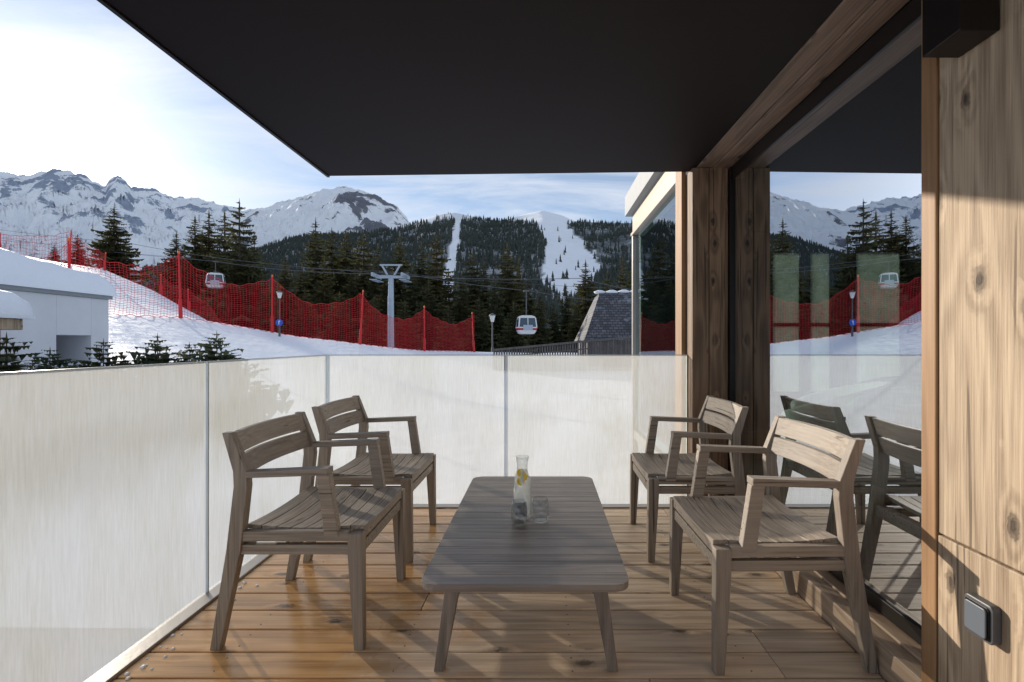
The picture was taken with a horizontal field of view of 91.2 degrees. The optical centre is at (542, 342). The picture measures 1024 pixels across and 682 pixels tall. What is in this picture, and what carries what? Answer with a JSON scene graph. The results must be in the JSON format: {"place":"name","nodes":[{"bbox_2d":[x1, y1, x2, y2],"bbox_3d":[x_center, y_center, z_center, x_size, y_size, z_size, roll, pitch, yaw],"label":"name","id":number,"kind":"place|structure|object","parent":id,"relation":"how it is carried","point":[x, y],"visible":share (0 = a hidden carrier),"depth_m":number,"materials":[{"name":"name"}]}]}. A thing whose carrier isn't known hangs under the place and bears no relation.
{"place":"outdoors","nodes":[
{"label":"outdoors","id":0,"kind":"place"},
{"bbox_2d":[0,169,237,270],"bbox_3d":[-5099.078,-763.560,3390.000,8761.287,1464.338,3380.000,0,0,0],"label":"mountain","id":1,"kind":"structure","parent":0,"point":[51,203],"depth_m":3395.69,"materials":[{"name":"snow"}]},
{"bbox_2d":[154,186,408,264],"bbox_3d":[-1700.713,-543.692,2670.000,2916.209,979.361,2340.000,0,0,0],"label":"mountain","id":2,"kind":"structure","parent":0,"point":[340,209],"depth_m":2776.26,"materials":[{"name":"snow"}]},
{"bbox_2d":[26,256,576,367],"bbox_3d":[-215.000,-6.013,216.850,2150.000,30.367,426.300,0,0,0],"label":"snow ground","id":3,"kind":"structure","parent":0,"point":[128,332],"depth_m":23.06,"materials":[{"name":"snow"}]},
{"bbox_2d":[0,290,35,353],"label":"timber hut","id":4,"kind":"object","parent":3,"relation":"on","point":[15,310],"visible":0.98,"depth_m":7.87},
{"bbox_2d":[23,362,41,370],"bbox_3d":[-7.762,1.493,7.579,1.824,2.513,1.760,0,0,24],"label":"young fir","id":5,"kind":"object","parent":3,"relation":"on","point":[32,365],"visible":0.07,"depth_m":7.59,"materials":[{"name":"plant"}]},
{"bbox_2d":[0,331,71,373],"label":"young fir","id":6,"kind":"object","parent":3,"relation":"on","point":[6,358],"visible":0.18,"depth_m":6.60,"materials":[{"name":"plant"}]},
{"bbox_2d":[0,230,106,269],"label":"safety net fence","id":7,"kind":"object","parent":3,"relation":"on","point":[72,240],"visible":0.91,"depth_m":43.99,"materials":[{"name":"red paint"}]},
{"bbox_2d":[47,247,60,261],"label":"spruce tree","id":8,"kind":"object","parent":3,"relation":"on","point":[56,255],"visible":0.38,"depth_m":107.80,"materials":[{"name":"green plant"}]},
{"bbox_2d":[31,349,82,370],"bbox_3d":[-7.505,1.463,7.427,2.188,2.840,2.203,0,0,16],"label":"young fir","id":9,"kind":"object","parent":3,"relation":"on","point":[54,361],"visible":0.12,"depth_m":7.60,"materials":[{"name":"plant"}]},
{"bbox_2d":[0,248,116,370],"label":"concrete building","id":10,"kind":"structure","parent":3,"relation":"on","point":[70,307],"depth_m":12.70,"materials":[{"name":"concrete"}]},
{"bbox_2d":[59,233,92,266],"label":"spruce tree","id":11,"kind":"object","parent":3,"relation":"on","point":[76,256],"visible":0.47,"depth_m":99.75,"materials":[{"name":"green plant"}]},
{"bbox_2d":[76,338,133,368],"bbox_3d":[-7.158,1.390,8.227,2.386,2.959,2.302,0,0,24],"label":"young fir","id":12,"kind":"object","parent":3,"relation":"on","point":[100,357],"visible":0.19,"depth_m":8.19,"materials":[{"name":"plant"}]},
{"bbox_2d":[84,207,152,283],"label":"spruce tree","id":13,"kind":"object","parent":3,"relation":"on","point":[110,239],"visible":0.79,"depth_m":74.55,"materials":[{"name":"green plant"}]},
{"bbox_2d":[124,333,198,366],"bbox_3d":[-6.462,1.384,8.506,2.210,3.134,2.195,0,0,39],"label":"young fir","id":14,"kind":"object","parent":3,"relation":"on","point":[153,358],"visible":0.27,"depth_m":8.56,"materials":[{"name":"plant"}]},
{"bbox_2d":[152,232,187,300],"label":"spruce tree","id":15,"kind":"object","parent":3,"relation":"on","point":[176,247],"visible":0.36,"depth_m":79.17,"materials":[{"name":"green plant"}]},
{"bbox_2d":[176,342,197,361],"bbox_3d":[-6.519,1.382,9.202,1.772,2.846,1.836,0,0,-20],"label":"young fir","id":16,"kind":"object","parent":3,"relation":"on","point":[190,351],"visible":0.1,"depth_m":9.16,"materials":[{"name":"plant"}]},
{"bbox_2d":[163,217,212,310],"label":"spruce tree","id":17,"kind":"object","parent":3,"relation":"on","point":[198,250],"visible":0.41,"depth_m":77.60,"materials":[{"name":"green plant"}]},
{"bbox_2d":[168,252,208,320],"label":"spruce tree","id":18,"kind":"object","parent":3,"relation":"on","point":[186,277],"visible":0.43,"depth_m":75.41,"materials":[{"name":"green plant"}]},
{"bbox_2d":[159,274,221,322],"bbox_3d":[-28.791,-2.090,46.273,12.702,8.445,1.753,0,0,-9],"label":"safety net fence","id":19,"kind":"object","parent":3,"relation":"on","point":[188,301],"visible":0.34,"depth_m":46.02,"materials":[{"name":"red paint"}]},
{"bbox_2d":[170,332,243,363],"bbox_3d":[-5.685,1.422,9.054,2.225,3.322,2.210,0,0,-11],"label":"young fir","id":20,"kind":"object","parent":3,"relation":"on","point":[211,354],"visible":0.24,"depth_m":8.92,"materials":[{"name":"green plant"}]},
{"bbox_2d":[196,212,222,287],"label":"spruce tree","id":21,"kind":"object","parent":3,"relation":"on","point":[210,242],"visible":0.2,"depth_m":81.84,"materials":[{"name":"green plant"}]},
{"bbox_2d":[192,235,233,320],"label":"spruce tree","id":22,"kind":"object","parent":3,"relation":"on","point":[218,265],"visible":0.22,"depth_m":75.28,"materials":[{"name":"green plant"}]},
{"bbox_2d":[198,210,237,287],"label":"spruce tree","id":23,"kind":"object","parent":3,"relation":"on","point":[222,238],"visible":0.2,"depth_m":79.71,"materials":[{"name":"green plant"}]},
{"bbox_2d":[226,232,236,250],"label":"spruce tree","id":24,"kind":"object","parent":3,"relation":"on","point":[231,240],"visible":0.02,"depth_m":89.85,"materials":[{"name":"green plant"}]},
{"bbox_2d":[191,198,278,332],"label":"spruce tree","id":25,"kind":"object","parent":3,"relation":"on","point":[239,248],"visible":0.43,"depth_m":69.22,"materials":[{"name":"green plant"}]},
{"bbox_2d":[211,253,286,333],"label":"spruce tree","id":26,"kind":"object","parent":3,"relation":"on","point":[235,313],"visible":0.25,"depth_m":68.90,"materials":[{"name":"green plant"}]},
{"bbox_2d":[36,238,474,351],"bbox_3d":[-13.321,-1.608,28.258,3.744,5.494,27.315,0,0,43],"label":"safety net fence","id":27,"kind":"object","parent":3,"relation":"on","point":[180,302],"visible":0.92,"depth_m":27.13,"materials":[{"name":"red paint"}]},
{"bbox_2d":[243,239,281,332],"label":"spruce tree","id":28,"kind":"object","parent":3,"relation":"on","point":[259,270],"visible":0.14,"depth_m":74.01,"materials":[{"name":"green plant"}]},
{"bbox_2d":[276,290,282,336],"bbox_3d":[-13.941,-1.407,26.600,0.375,2.738,0.308,0,0,0],"label":"street lamp","id":29,"kind":"object","parent":3,"relation":"on","point":[279,322],"visible":0.94,"depth_m":26.54,"materials":[{"name":"metal"}]},
{"bbox_2d":[270,279,289,332],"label":"spruce tree","id":30,"kind":"object","parent":3,"relation":"on","point":[274,285],"visible":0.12,"depth_m":83.98,"materials":[{"name":"green plant"}]},
{"bbox_2d":[273,256,301,331],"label":"spruce tree","id":31,"kind":"object","parent":3,"relation":"on","point":[284,284],"visible":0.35,"depth_m":87.82,"materials":[{"name":"green plant"}]},
{"bbox_2d":[288,261,311,325],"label":"spruce tree","id":32,"kind":"object","parent":3,"relation":"on","point":[298,283],"visible":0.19,"depth_m":91.59,"materials":[{"name":"green plant"}]},
{"bbox_2d":[281,288,323,338],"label":"spruce tree","id":33,"kind":"object","parent":3,"relation":"on","point":[305,328],"visible":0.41,"depth_m":71.38,"materials":[{"name":"green plant"}]},
{"bbox_2d":[295,217,336,324],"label":"spruce tree","id":34,"kind":"object","parent":3,"relation":"on","point":[309,284],"visible":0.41,"depth_m":91.64,"materials":[{"name":"green plant"}]},
{"bbox_2d":[298,257,352,338],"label":"spruce tree","id":35,"kind":"object","parent":3,"relation":"on","point":[323,297],"visible":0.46,"depth_m":79.53,"materials":[{"name":"green plant"}]},
{"bbox_2d":[306,229,360,329],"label":"spruce tree","id":36,"kind":"object","parent":3,"relation":"on","point":[342,279],"visible":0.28,"depth_m":97.83,"materials":[{"name":"green plant"}]},
{"bbox_2d":[312,291,364,342],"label":"spruce tree","id":37,"kind":"object","parent":3,"relation":"on","point":[340,326],"visible":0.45,"depth_m":69.57,"materials":[{"name":"green plant"}]},
{"bbox_2d":[333,231,368,308],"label":"spruce tree","id":38,"kind":"object","parent":3,"relation":"on","point":[345,262],"visible":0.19,"depth_m":103.85,"materials":[{"name":"green plant"}]},
{"bbox_2d":[334,267,372,337],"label":"spruce tree","id":39,"kind":"object","parent":3,"relation":"on","point":[353,287],"visible":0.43,"depth_m":81.45,"materials":[{"name":"green plant"}]},
{"bbox_2d":[350,229,386,308],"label":"spruce tree","id":40,"kind":"object","parent":3,"relation":"on","point":[363,267],"visible":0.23,"depth_m":107.62,"materials":[{"name":"green plant"}]},
{"bbox_2d":[355,296,396,347],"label":"spruce tree","id":41,"kind":"object","parent":3,"relation":"on","point":[374,334],"visible":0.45,"depth_m":65.62,"materials":[{"name":"green plant"}]},
{"bbox_2d":[364,246,397,322],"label":"spruce tree","id":42,"kind":"object","parent":3,"relation":"on","point":[374,290],"visible":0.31,"depth_m":97.75,"materials":[{"name":"green plant"}]},
{"bbox_2d":[362,267,416,345],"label":"spruce tree","id":43,"kind":"object","parent":3,"relation":"on","point":[397,306],"visible":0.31,"depth_m":81.37,"materials":[{"name":"green plant"}]},
{"bbox_2d":[369,264,410,347],"bbox_3d":[-15.736,-2.454,52.000,3.700,11.375,3.000,0,0,0],"label":"lift pylon","id":44,"kind":"object","parent":3,"relation":"on","point":[403,277],"visible":0.86,"depth_m":51.79,"materials":[{"name":"metal"}]},
{"bbox_2d":[5,230,592,300],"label":"lift cable","id":45,"kind":"object","parent":44,"relation":"attached to","point":[322,268],"visible":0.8,"depth_m":56.44,"materials":[{"name":"metal"}]},
{"bbox_2d":[516,290,536,333],"bbox_3d":[-1.730,-3.315,53.966,2.260,4.760,2.170,0,0,-11],"label":"gondola cabin","id":46,"kind":"object","parent":45,"relation":"hanging from","point":[526,324],"visible":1,"depth_m":53.12,"materials":[{"name":"metal"}]},
{"bbox_2d":[516,318,536,326],"bbox_3d":[-1.737,-2.160,54.000,2.206,0.950,2.069,0,0,-11],"label":"window","id":47,"kind":"structure","parent":46,"relation":"in","point":[523,321],"depth_m":53.07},
{"bbox_2d":[1,240,628,288],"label":"lift cable","id":48,"kind":"object","parent":44,"relation":"attached to","point":[371,270],"visible":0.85,"depth_m":60.00,"materials":[{"name":"metal"}]},
{"bbox_2d":[2,238,630,289],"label":"lift cable","id":49,"kind":"object","parent":44,"relation":"attached to","point":[350,273],"visible":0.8,"depth_m":53.45,"materials":[{"name":"metal"}]},
{"bbox_2d":[205,261,225,288],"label":"gondola cabin","id":50,"kind":"object","parent":49,"relation":"hanging from","point":[219,276],"visible":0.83,"depth_m":65.23,"materials":[{"name":"metal"}]},
{"bbox_2d":[205,274,224,281],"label":"window","id":51,"kind":"structure","parent":50,"relation":"in","point":[217,276],"depth_m":65.22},
{"bbox_2d":[384,233,412,314],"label":"spruce tree","id":52,"kind":"object","parent":3,"relation":"on","point":[399,286],"visible":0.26,"depth_m":103.69,"materials":[{"name":"green plant"}]},
{"bbox_2d":[384,301,426,349],"bbox_3d":[-17.600,-0.802,64.371,7.146,9.475,7.376,0,0,16],"label":"spruce tree","id":53,"kind":"object","parent":3,"relation":"on","point":[397,330],"visible":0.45,"depth_m":63.63,"materials":[{"name":"green plant"}]},
{"bbox_2d":[398,261,424,338],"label":"spruce tree","id":54,"kind":"object","parent":3,"relation":"on","point":[409,299],"visible":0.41,"depth_m":89.64,"materials":[{"name":"green plant"}]},
{"bbox_2d":[401,241,438,332],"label":"spruce tree","id":55,"kind":"object","parent":3,"relation":"on","point":[421,282],"visible":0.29,"depth_m":93.72,"materials":[{"name":"green plant"}]},
{"bbox_2d":[412,280,447,349],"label":"spruce tree","id":56,"kind":"object","parent":3,"relation":"on","point":[432,310],"visible":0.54,"depth_m":77.29,"materials":[{"name":"green plant"}]},
{"bbox_2d":[412,235,465,316],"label":"spruce tree","id":57,"kind":"object","parent":3,"relation":"on","point":[437,287],"visible":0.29,"depth_m":99.61,"materials":[{"name":"green plant"}]},
{"bbox_2d":[436,269,457,328],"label":"spruce tree","id":58,"kind":"object","parent":3,"relation":"on","point":[448,295],"visible":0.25,"depth_m":87.79,"materials":[{"name":"green plant"}]},
{"bbox_2d":[426,304,471,350],"bbox_3d":[-11.773,-0.563,63.826,5.833,8.828,6.021,0,0,-36],"label":"spruce tree","id":59,"kind":"object","parent":3,"relation":"on","point":[448,319],"visible":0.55,"depth_m":63.71,"materials":[{"name":"green plant"}]},
{"bbox_2d":[439,273,479,347],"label":"spruce tree","id":60,"kind":"object","parent":3,"relation":"on","point":[460,308],"visible":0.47,"depth_m":79.48,"materials":[{"name":"green plant"}]},
{"bbox_2d":[445,252,493,325],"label":"spruce tree","id":61,"kind":"object","parent":3,"relation":"on","point":[476,294],"visible":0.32,"depth_m":87.58,"materials":[{"name":"green plant"}]},
{"bbox_2d":[458,298,505,351],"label":"spruce tree","id":62,"kind":"object","parent":3,"relation":"on","point":[482,342],"visible":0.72,"depth_m":65.41,"materials":[{"name":"green plant"}]},
{"bbox_2d":[477,262,493,317],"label":"spruce tree","id":63,"kind":"object","parent":3,"relation":"on","point":[487,281],"visible":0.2,"depth_m":91.82,"materials":[{"name":"green plant"}]},
{"bbox_2d":[489,313,495,351],"bbox_3d":[-4.200,-0.683,42.000,0.560,3.601,0.560,0,0,0],"label":"street lamp","id":64,"kind":"object","parent":3,"relation":"on","point":[492,316],"visible":0.88,"depth_m":41.93,"materials":[{"name":"metal"}]},
{"bbox_2d":[481,278,509,351],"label":"spruce tree","id":65,"kind":"object","parent":3,"relation":"on","point":[499,320],"visible":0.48,"depth_m":77.57,"materials":[{"name":"green plant"}]},
{"bbox_2d":[477,244,531,350],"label":"spruce tree","id":66,"kind":"object","parent":3,"relation":"on","point":[509,292],"visible":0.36,"depth_m":81.45,"materials":[{"name":"green plant"}]},
{"bbox_2d":[489,301,536,352],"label":"spruce tree","id":67,"kind":"object","parent":3,"relation":"on","point":[513,340],"visible":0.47,"depth_m":65.43,"materials":[{"name":"green plant"}]},
{"bbox_2d":[508,258,533,315],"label":"spruce tree","id":68,"kind":"object","parent":3,"relation":"on","point":[521,285],"visible":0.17,"depth_m":87.65,"materials":[{"name":"green plant"}]},
{"bbox_2d":[520,280,538,338],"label":"spruce tree","id":69,"kind":"object","parent":3,"relation":"on","point":[529,303],"visible":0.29,"depth_m":85.82,"materials":[{"name":"green plant"}]},
{"bbox_2d":[524,290,556,352],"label":"spruce tree","id":70,"kind":"object","parent":3,"relation":"on","point":[540,337],"visible":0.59,"depth_m":71.69,"materials":[{"name":"green plant"}]},
{"bbox_2d":[546,304,564,350],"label":"spruce tree","id":71,"kind":"object","parent":3,"relation":"on","point":[556,334],"visible":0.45,"depth_m":75.60,"materials":[{"name":"green plant"}]},
{"bbox_2d":[492,336,631,354],"bbox_3d":[1.100,0.765,26.000,7.400,2.270,0.160,0,0,0],"label":"slatted railing","id":72,"kind":"object","parent":3,"relation":"on","point":[619,345],"visible":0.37,"depth_m":25.98,"materials":[{"name":"grey wood"}]},
{"bbox_2d":[548,286,575,352],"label":"spruce tree","id":73,"kind":"object","parent":3,"relation":"on","point":[565,319],"visible":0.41,"depth_m":77.61,"materials":[{"name":"green plant"}]},
{"bbox_2d":[561,303,583,352],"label":"spruce tree","id":74,"kind":"object","parent":3,"relation":"on","point":[574,329],"visible":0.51,"depth_m":71.79,"materials":[{"name":"green plant"}]},
{"bbox_2d":[567,259,599,326],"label":"spruce tree","id":75,"kind":"object","parent":3,"relation":"on","point":[584,305],"visible":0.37,"depth_m":95.73,"materials":[{"name":"green plant"}]},
{"bbox_2d":[575,289,638,354],"bbox_3d":[8.400,-0.757,33.400,12.000,5.714,9.200,0,0,0],"label":"slate roof chalet","id":76,"kind":"object","parent":3,"relation":"on","point":[609,314],"visible":0.2,"depth_m":30.41,"materials":[{"name":"stone"}]},
{"bbox_2d":[600,271,614,291],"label":"spruce tree","id":77,"kind":"object","parent":3,"relation":"on","point":[607,282],"visible":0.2,"depth_m":103.86,"materials":[{"name":"green plant"}]},
{"bbox_2d":[611,255,629,290],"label":"spruce tree","id":78,"kind":"object","parent":3,"relation":"on","point":[623,275],"visible":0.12,"depth_m":103.86,"materials":[{"name":"green plant"}]},
{"bbox_2d":[623,266,638,290],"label":"spruce tree","id":79,"kind":"object","parent":3,"relation":"on","point":[629,282],"visible":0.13,"depth_m":95.89,"materials":[{"name":"green plant"}]},
{"bbox_2d":[631,172,688,354],"bbox_3d":[1.340,-0.200,4.880,0.520,4.600,2.520,0,0,0],"label":"glass bay","id":80,"kind":"object","parent":3,"relation":"on","point":[656,205],"visible":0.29,"depth_m":5.40,"materials":[{"name":"beige metal"}]},
{"bbox_2d":[0,0,638,223],"label":"sky","id":81,"kind":"structure","parent":0,"point":[82,91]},
{"bbox_2d":[131,211,632,329],"bbox_3d":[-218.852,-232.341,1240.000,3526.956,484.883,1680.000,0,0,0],"label":"ski hill","id":82,"kind":"structure","parent":0,"point":[577,250],"depth_m":1143.47,"materials":[{"name":"snow"}]},
{"bbox_2d":[141,213,638,328],"bbox_3d":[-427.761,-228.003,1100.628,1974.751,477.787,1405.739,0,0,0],"label":"distant forest","id":83,"kind":"object","parent":82,"relation":"on","point":[476,239],"visible":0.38,"depth_m":1148.56,"materials":[{"name":"plant"}]},
{"bbox_2d":[106,0,842,175],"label":"ceiling","id":84,"kind":"structure","parent":0,"point":[380,87],"depth_m":2.15,"materials":[{"name":"paint"}]},
{"bbox_2d":[97,0,329,176],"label":"ceiling trim","id":85,"kind":"structure","parent":84,"relation":"attached to","point":[123,17],"depth_m":2.15,"materials":[{"name":"black metal"}]},
{"bbox_2d":[625,172,662,216],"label":"roof fascia","id":86,"kind":"structure","parent":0,"point":[640,187],"depth_m":5.37,"materials":[{"name":"paint"}]},
{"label":"terrace slab","id":87,"kind":"structure","parent":0,"visible":0},
{"bbox_2d":[112,508,885,681],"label":"timber deck","id":88,"kind":"structure","parent":87,"relation":"on","point":[303,632],"depth_m":1.91,"materials":[{"name":"wood"}]},
{"bbox_2d":[124,581,258,679],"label":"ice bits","id":89,"kind":"object","parent":88,"relation":"on","point":[164,656],"visible":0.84,"depth_m":1.75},
{"bbox_2d":[210,412,405,650],"bbox_3d":[-0.915,0.711,2.067,0.550,0.778,0.576,0,0,0],"label":"terrace chair","id":90,"kind":"object","parent":88,"relation":"on","point":[326,509],"visible":1,"depth_m":1.82,"materials":[{"name":"brown wood"}]},
{"bbox_2d":[0,355,686,681],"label":"glass balustrade","id":91,"kind":"object","parent":88,"relation":"on","point":[116,488],"visible":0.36,"depth_m":2.07,"materials":[{"name":"glass"}]},
{"bbox_2d":[303,395,435,562],"bbox_3d":[-0.926,0.711,2.785,0.550,0.778,0.576,0,0,0],"label":"terrace chair","id":92,"kind":"object","parent":88,"relation":"on","point":[409,472],"visible":0.82,"depth_m":2.66,"materials":[{"name":"brown wood"}]},
{"bbox_2d":[213,530,751,671],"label":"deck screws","id":93,"kind":"object","parent":88,"relation":"attached to","point":[566,614],"visible":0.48,"depth_m":1.89,"materials":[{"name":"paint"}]},
{"bbox_2d":[422,476,628,671],"bbox_3d":[-0.055,0.925,2.180,0.660,0.350,1.263,0,0,0],"label":"coffee table","id":94,"kind":"object","parent":88,"relation":"on","point":[486,545],"visible":1,"depth_m":1.82,"materials":[{"name":"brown wood"}]},
{"bbox_2d":[513,455,530,519],"bbox_3d":[-0.087,0.619,2.150,0.078,0.262,0.078,0,0,0],"label":"water carafe","id":95,"kind":"object","parent":94,"relation":"on","point":[521,482],"visible":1,"depth_m":2.12,"materials":[{"name":"clear glass"}]},
{"bbox_2d":[532,497,548,522],"bbox_3d":[-0.008,0.701,2.100,0.073,0.098,0.073,0,0,0],"label":"drinking glass","id":96,"kind":"object","parent":94,"relation":"on","point":[540,520],"visible":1,"depth_m":2.09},
{"bbox_2d":[630,395,756,561],"bbox_3d":[0.806,0.711,2.785,0.550,0.778,0.576,0,0,0],"label":"terrace chair","id":97,"kind":"object","parent":88,"relation":"on","point":[651,470],"visible":0.86,"depth_m":2.54,"materials":[{"name":"brown wood"}]},
{"bbox_2d":[669,415,878,675],"bbox_3d":[0.839,0.711,1.937,0.550,0.778,0.576,0,0,-1],"label":"terrace chair","id":98,"kind":"object","parent":88,"relation":"on","point":[755,521],"visible":1,"depth_m":1.69,"materials":[{"name":"brown wood"}]},
{"bbox_2d":[921,0,1023,681],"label":"timber pier","id":99,"kind":"structure","parent":88,"relation":"on","point":[972,320],"depth_m":1.28,"materials":[{"name":"wood"}]},
{"bbox_2d":[696,0,908,168],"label":"timber beam","id":100,"kind":"structure","parent":99,"relation":"on","point":[845,30],"depth_m":2.12,"materials":[{"name":"wood"}]},
{"bbox_2d":[922,0,999,57],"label":"metal housing","id":101,"kind":"object","parent":99,"relation":"attached to","point":[955,28],"visible":1,"depth_m":1.24,"materials":[{"name":"metal"}]},
{"bbox_2d":[964,593,1000,644],"bbox_3d":[1.081,0.680,1.235,0.031,0.094,0.082,0,0,0],"label":"wall switch","id":102,"kind":"object","parent":99,"relation":"attached to","point":[982,618],"depth_m":1.22,"materials":[{"name":"grey plastic"}]},
{"bbox_2d":[686,168,727,495],"bbox_3d":[1.107,0.122,3.450,0.237,2.555,0.300,0,0,0],"label":"timber post","id":103,"kind":"object","parent":87,"relation":"on","point":[707,276],"visible":0.46,"depth_m":3.30,"materials":[{"name":"wood"}]},
{"bbox_2d":[675,172,685,354],"bbox_3d":[0.971,-0.050,3.520,0.031,2.900,0.160,0,0,0],"label":"timber trim board","id":104,"kind":"object","parent":103,"relation":"attached to","point":[680,263],"visible":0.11,"depth_m":3.46,"materials":[{"name":"wood"}]},
{"bbox_2d":[724,0,920,681],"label":"sliding glass door","id":105,"kind":"structure","parent":87,"relation":"on","point":[824,254],"depth_m":2.01,"materials":[{"name":"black glass"}]},
{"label":"interior floor","id":106,"kind":"structure","parent":0,"visible":0},
{"bbox_2d":[639,229,674,354],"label":"interior wall","id":107,"kind":"structure","parent":106,"relation":"on","point":[656,293],"depth_m":6.10,"materials":[{"name":"glass"}]},
{"bbox_2d":[651,0,910,231],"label":"interior ceiling","id":108,"kind":"structure","parent":107,"relation":"attached to","point":[665,222],"depth_m":5.27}
]}

